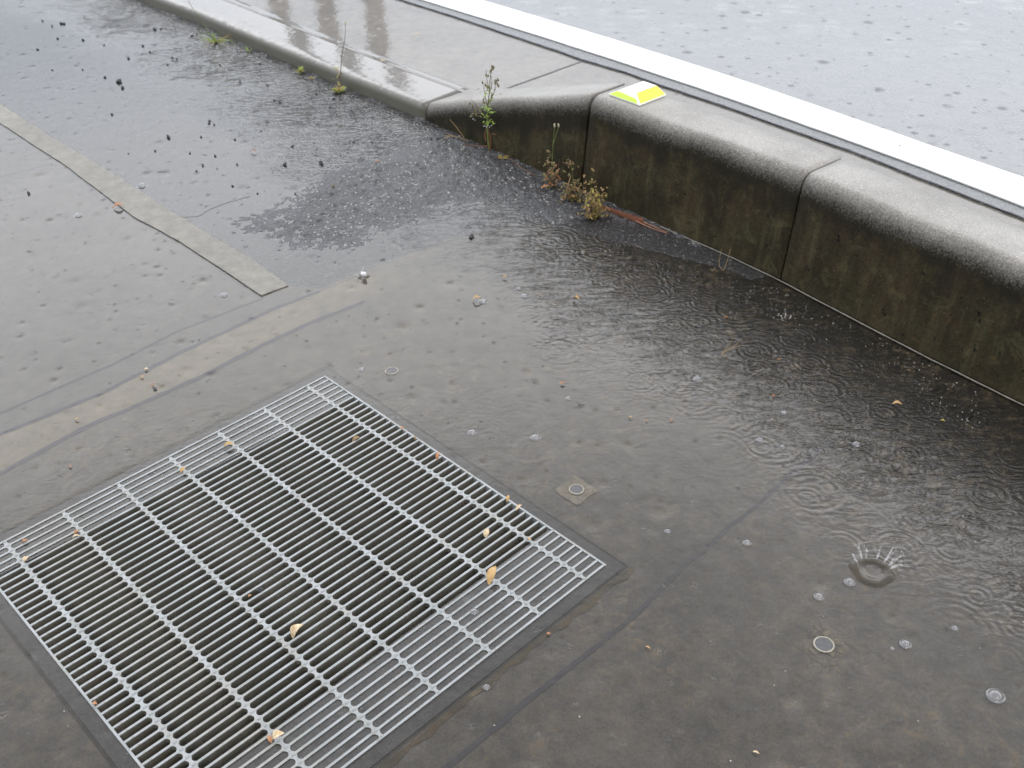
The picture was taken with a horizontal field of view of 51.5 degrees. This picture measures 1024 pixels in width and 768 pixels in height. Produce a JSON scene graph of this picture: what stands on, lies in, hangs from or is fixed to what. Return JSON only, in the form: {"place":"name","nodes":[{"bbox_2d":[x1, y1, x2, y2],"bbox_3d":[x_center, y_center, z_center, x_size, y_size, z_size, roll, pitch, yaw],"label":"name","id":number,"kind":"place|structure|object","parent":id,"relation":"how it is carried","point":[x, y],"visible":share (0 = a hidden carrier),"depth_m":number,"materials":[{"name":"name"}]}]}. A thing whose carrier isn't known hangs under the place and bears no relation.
{"place":"outdoors","nodes":[
{"label":"outdoors","id":0,"kind":"place"},
{"bbox_2d":[0,0,767,287],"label":"asphalt lot","id":1,"kind":"structure","parent":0,"point":[409,199],"depth_m":3.23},
{"bbox_2d":[0,104,288,296],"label":"raised strip","id":2,"kind":"object","parent":1,"relation":"on","point":[244,270],"visible":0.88,"depth_m":2.91,"materials":[{"name":"concrete"}]},
{"bbox_2d":[188,0,234,47],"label":"grass tuft","id":3,"kind":"object","parent":1,"relation":"on","point":[214,40],"visible":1,"depth_m":4.09,"materials":[{"name":"green plant"}]},
{"bbox_2d":[295,66,305,73],"bbox_3d":[-0.755,-1.122,3.788,0.044,0.021,0.043,29,46,35],"label":"sprout","id":4,"kind":"object","parent":1,"relation":"on","point":[300,70],"visible":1,"depth_m":3.79,"materials":[{"name":"green plant"}]},
{"bbox_2d":[138,0,468,118],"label":"dropped kerb","id":5,"kind":"structure","parent":1,"relation":"on","point":[412,94],"depth_m":3.82,"materials":[{"name":"grey concrete"}]},
{"bbox_2d":[331,22,346,92],"bbox_3d":[-0.586,-1.101,3.572,0.079,0.234,0.057,-24,41,-28],"label":"stemmed weed","id":6,"kind":"object","parent":1,"relation":"on","point":[338,89],"visible":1,"depth_m":3.61,"materials":[{"name":"green plant"}]},
{"bbox_2d":[465,62,500,149],"bbox_3d":[-0.087,-0.813,3.124,0.114,0.268,0.044,-1,36,1],"label":"tall weed","id":7,"kind":"object","parent":1,"relation":"on","point":[488,105],"visible":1,"depth_m":3.12,"materials":[{"name":"green plant"}]},
{"bbox_2d":[497,154,508,158],"bbox_3d":[-0.026,-0.673,3.145,0.038,0.008,0.024,10,37,15],"label":"sprout","id":8,"kind":"object","parent":1,"relation":"on","point":[501,157],"visible":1,"depth_m":3.15,"materials":[{"name":"yellow plant"}]},
{"bbox_2d":[426,83,624,187],"bbox_3d":[0.015,-0.826,3.175,0.177,0.292,0.710,-28,43,-32],"label":"kerb stone","id":9,"kind":"object","parent":1,"relation":"on","point":[524,119],"visible":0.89,"depth_m":3.06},
{"bbox_2d":[538,150,565,188],"bbox_3d":[0.108,-0.595,2.950,0.063,0.132,0.063,-16,38,-20],"label":"withered weed","id":10,"kind":"object","parent":1,"relation":"on","point":[551,176],"visible":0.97,"depth_m":2.96,"materials":[{"name":"brown plant"}]},
{"bbox_2d":[552,123,558,160],"bbox_3d":[0.119,-0.633,2.932,0.022,0.185,0.006,-1,36,1],"label":"budding stem","id":11,"kind":"object","parent":1,"relation":"on","point":[554,139],"visible":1,"depth_m":2.90,"materials":[{"name":"green plant"}]},
{"bbox_2d":[563,160,578,176],"bbox_3d":[0.161,-0.572,2.922,0.048,0.106,0.028,7,37,12],"label":"dried flower","id":12,"kind":"object","parent":1,"relation":"on","point":[570,165],"visible":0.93,"depth_m":2.90,"materials":[{"name":"brown plant"}]},
{"bbox_2d":[556,168,591,202],"bbox_3d":[0.168,-0.538,2.891,0.101,0.110,0.060,10,37,16],"label":"withered weed","id":13,"kind":"object","parent":1,"relation":"on","point":[572,194],"visible":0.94,"depth_m":2.89,"materials":[{"name":"brown plant"}]},
{"bbox_2d":[582,104,591,183],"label":"kerb joint dirt","id":14,"kind":"structure","parent":1,"relation":"on","point":[586,144],"depth_m":2.92,"materials":[{"name":"black soil"}]},
{"bbox_2d":[577,168,610,219],"bbox_3d":[0.217,-0.501,2.790,0.091,0.163,0.062,-1,36,1],"label":"withered weed","id":15,"kind":"object","parent":1,"relation":"on","point":[596,207],"visible":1,"depth_m":2.80,"materials":[{"name":"brown plant"}]},
{"bbox_2d":[599,205,667,233],"bbox_3d":[0.319,-0.442,2.815,0.244,0.008,0.021,29,46,36],"label":"wood strip","id":16,"kind":"object","parent":1,"relation":"on","point":[640,220],"visible":0.93,"depth_m":2.82,"materials":[{"name":"brown wood"}]},
{"bbox_2d":[582,84,840,279],"bbox_3d":[0.483,-0.525,2.738,0.180,0.295,0.689,-28,44,-32],"label":"kerb stone","id":17,"kind":"object","parent":1,"relation":"on","point":[715,181],"visible":0.93,"depth_m":2.65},
{"bbox_2d":[609,81,665,105],"bbox_3d":[0.334,-0.779,2.825,0.104,0.021,0.112,-28,44,-32],"label":"road stud","id":18,"kind":"object","parent":17,"relation":"on","point":[641,93],"visible":1,"depth_m":2.81,"materials":[{"name":"yellow plastic"}]},
{"bbox_2d":[2,0,993,547],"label":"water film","id":19,"kind":"object","parent":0,"point":[352,126],"visible":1,"depth_m":3.62,"materials":[{"name":"grey liquid"}]},
{"bbox_2d":[15,159,1023,765],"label":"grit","id":20,"kind":"object","parent":19,"relation":"on","point":[707,309],"visible":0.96,"depth_m":2.33,"materials":[{"name":"grey gravel"}]},
{"bbox_2d":[721,341,740,357],"bbox_3d":[0.470,-0.075,2.274,0.037,0.047,0.009,-1,36,1],"label":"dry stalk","id":21,"kind":"object","parent":19,"relation":"on","point":[729,349],"visible":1,"depth_m":2.27,"materials":[{"name":"plant"}]},
{"bbox_2d":[659,226,1023,405],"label":"kerb foot line","id":22,"kind":"object","parent":19,"relation":"on","point":[853,319],"visible":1,"depth_m":2.38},
{"bbox_2d":[781,159,1023,403],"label":"kerb stone","id":23,"kind":"object","parent":19,"relation":"on","point":[936,278],"visible":0.98,"depth_m":2.26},
{"bbox_2d":[484,0,1023,176],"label":"road","id":24,"kind":"structure","parent":0,"point":[947,75],"depth_m":3.69,"materials":[{"name":"grey asphalt"}]},
{"bbox_2d":[401,0,1023,219],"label":"road edge","id":25,"kind":"object","parent":24,"relation":"on","point":[995,201],"visible":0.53,"depth_m":3.27,"materials":[{"name":"paint"}]},
{"bbox_2d":[225,0,1023,229],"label":"roadside gutter","id":26,"kind":"object","parent":25,"relation":"on","point":[455,50],"visible":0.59,"depth_m":3.77,"materials":[{"name":"concrete"}]},
{"bbox_2d":[507,61,581,87],"bbox_3d":[0.060,-1.015,3.534,0.493,0.001,0.017,-28,44,-32],"label":"concrete joint","id":27,"kind":"object","parent":26,"relation":"on","point":[543,74],"visible":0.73,"depth_m":3.57,"materials":[{"name":"grey concrete"}]},
{"bbox_2d":[403,0,1023,217],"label":"concrete joint","id":28,"kind":"object","parent":26,"relation":"on","point":[746,113],"visible":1,"depth_m":3.20,"materials":[{"name":"grey concrete"}]},
{"bbox_2d":[423,0,1023,206],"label":"road line","id":29,"kind":"object","parent":24,"relation":"on","point":[998,183],"visible":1,"depth_m":3.31,"materials":[{"name":"white paint"}]},
{"label":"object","id":30,"kind":"structure","parent":0,"visible":0},
{"bbox_2d":[0,125,262,411],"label":"concrete slab","id":31,"kind":"structure","parent":30,"relation":"on","point":[106,256],"depth_m":2.61,"materials":[{"name":"grey concrete"}]},
{"bbox_2d":[0,124,260,296],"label":"concrete joint","id":32,"kind":"object","parent":31,"relation":"on","point":[90,186],"visible":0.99,"depth_m":2.92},
{"bbox_2d":[0,298,263,414],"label":"concrete joint","id":33,"kind":"object","parent":31,"relation":"on","point":[100,369],"visible":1,"depth_m":2.34,"materials":[{"name":"grey concrete"}]},
{"bbox_2d":[0,290,320,434],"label":"concrete joint","id":34,"kind":"object","parent":31,"relation":"on","point":[150,367],"visible":1,"depth_m":2.31,"materials":[{"name":"grey concrete"}]},
{"bbox_2d":[0,368,628,767],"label":"drain shaft","id":35,"kind":"object","parent":30,"relation":"in","point":[376,764],"visible":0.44,"depth_m":1.70,"materials":[{"name":"concrete"}]},
{"bbox_2d":[0,378,602,767],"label":"drain ledge","id":36,"kind":"object","parent":35,"relation":"attached to","point":[338,740],"visible":0.41,"depth_m":1.71,"materials":[{"name":"concrete"}]},
{"bbox_2d":[0,375,605,767],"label":"drain grate","id":37,"kind":"object","parent":36,"relation":"on","point":[163,638],"visible":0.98,"depth_m":1.79,"materials":[{"name":"metal"}]},
{"bbox_2d":[272,730,283,739],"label":"dead leaf","id":38,"kind":"object","parent":37,"relation":"on","point":[276,733],"visible":1,"depth_m":1.52,"materials":[{"name":"beige plant"}]},
{"bbox_2d":[290,624,302,637],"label":"dead leaf","id":39,"kind":"object","parent":37,"relation":"on","point":[294,628],"visible":1,"depth_m":1.67,"materials":[{"name":"beige plant"}]},
{"bbox_2d":[483,529,488,536],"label":"dead leaf","id":40,"kind":"object","parent":37,"relation":"on","point":[485,532],"visible":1,"depth_m":1.85,"materials":[{"name":"beige plant"}]},
{"bbox_2d":[486,566,495,584],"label":"dead leaf","id":41,"kind":"object","parent":37,"relation":"on","point":[491,573],"visible":1,"depth_m":1.76,"materials":[{"name":"beige plant"}]},
{"bbox_2d":[0,369,623,767],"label":"drain surround","id":42,"kind":"object","parent":35,"relation":"on","point":[100,731],"visible":1,"depth_m":1.71,"materials":[{"name":"grey concrete"}]},
{"bbox_2d":[0,224,1023,767],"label":"gutter pan","id":43,"kind":"object","parent":30,"relation":"on","point":[724,670],"visible":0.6,"depth_m":1.95,"materials":[{"name":"concrete"}]},
{"bbox_2d":[0,291,314,431],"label":"mortar strip","id":44,"kind":"object","parent":43,"relation":"on","point":[99,381],"visible":1,"depth_m":2.32,"materials":[{"name":"grey concrete"}]},
{"bbox_2d":[0,300,364,474],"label":"concrete joint","id":45,"kind":"object","parent":43,"relation":"on","point":[58,441],"visible":1,"depth_m":2.23,"materials":[{"name":"grey concrete"}]},
{"bbox_2d":[0,245,449,470],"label":"gutter strip","id":46,"kind":"object","parent":43,"relation":"on","point":[36,436],"visible":1,"depth_m":2.36,"materials":[{"name":"beige concrete"}]},
{"bbox_2d":[0,365,634,767],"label":"mortar bead","id":47,"kind":"object","parent":43,"relation":"on","point":[490,683],"visible":1,"depth_m":1.69,"materials":[{"name":"grey concrete"}]},
{"bbox_2d":[376,362,397,380],"bbox_3d":[-0.258,-0.027,2.273,0.061,0.005,0.060,-30,45,-34],"label":"lifting plug","id":48,"kind":"object","parent":43,"relation":"on","point":[390,371],"visible":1,"depth_m":2.27,"materials":[{"name":"grey metal"}]},
{"bbox_2d":[554,475,598,504],"bbox_3d":[0.118,0.195,1.952,0.060,0.005,0.061,-30,45,-34],"label":"lifting plug","id":49,"kind":"object","parent":43,"relation":"on","point":[575,485],"visible":1,"depth_m":1.95,"materials":[{"name":"grey concrete"}]},
{"bbox_2d":[441,441,831,767],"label":"concrete joint","id":50,"kind":"object","parent":43,"relation":"on","point":[508,716],"visible":1,"depth_m":1.69,"materials":[{"name":"grey concrete"}]},
{"bbox_2d":[795,623,852,668],"bbox_3d":[0.484,0.405,1.646,0.068,0.005,0.068,-31,45,-34],"label":"lifting plug","id":51,"kind":"object","parent":43,"relation":"on","point":[825,644],"visible":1,"depth_m":1.65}
]}

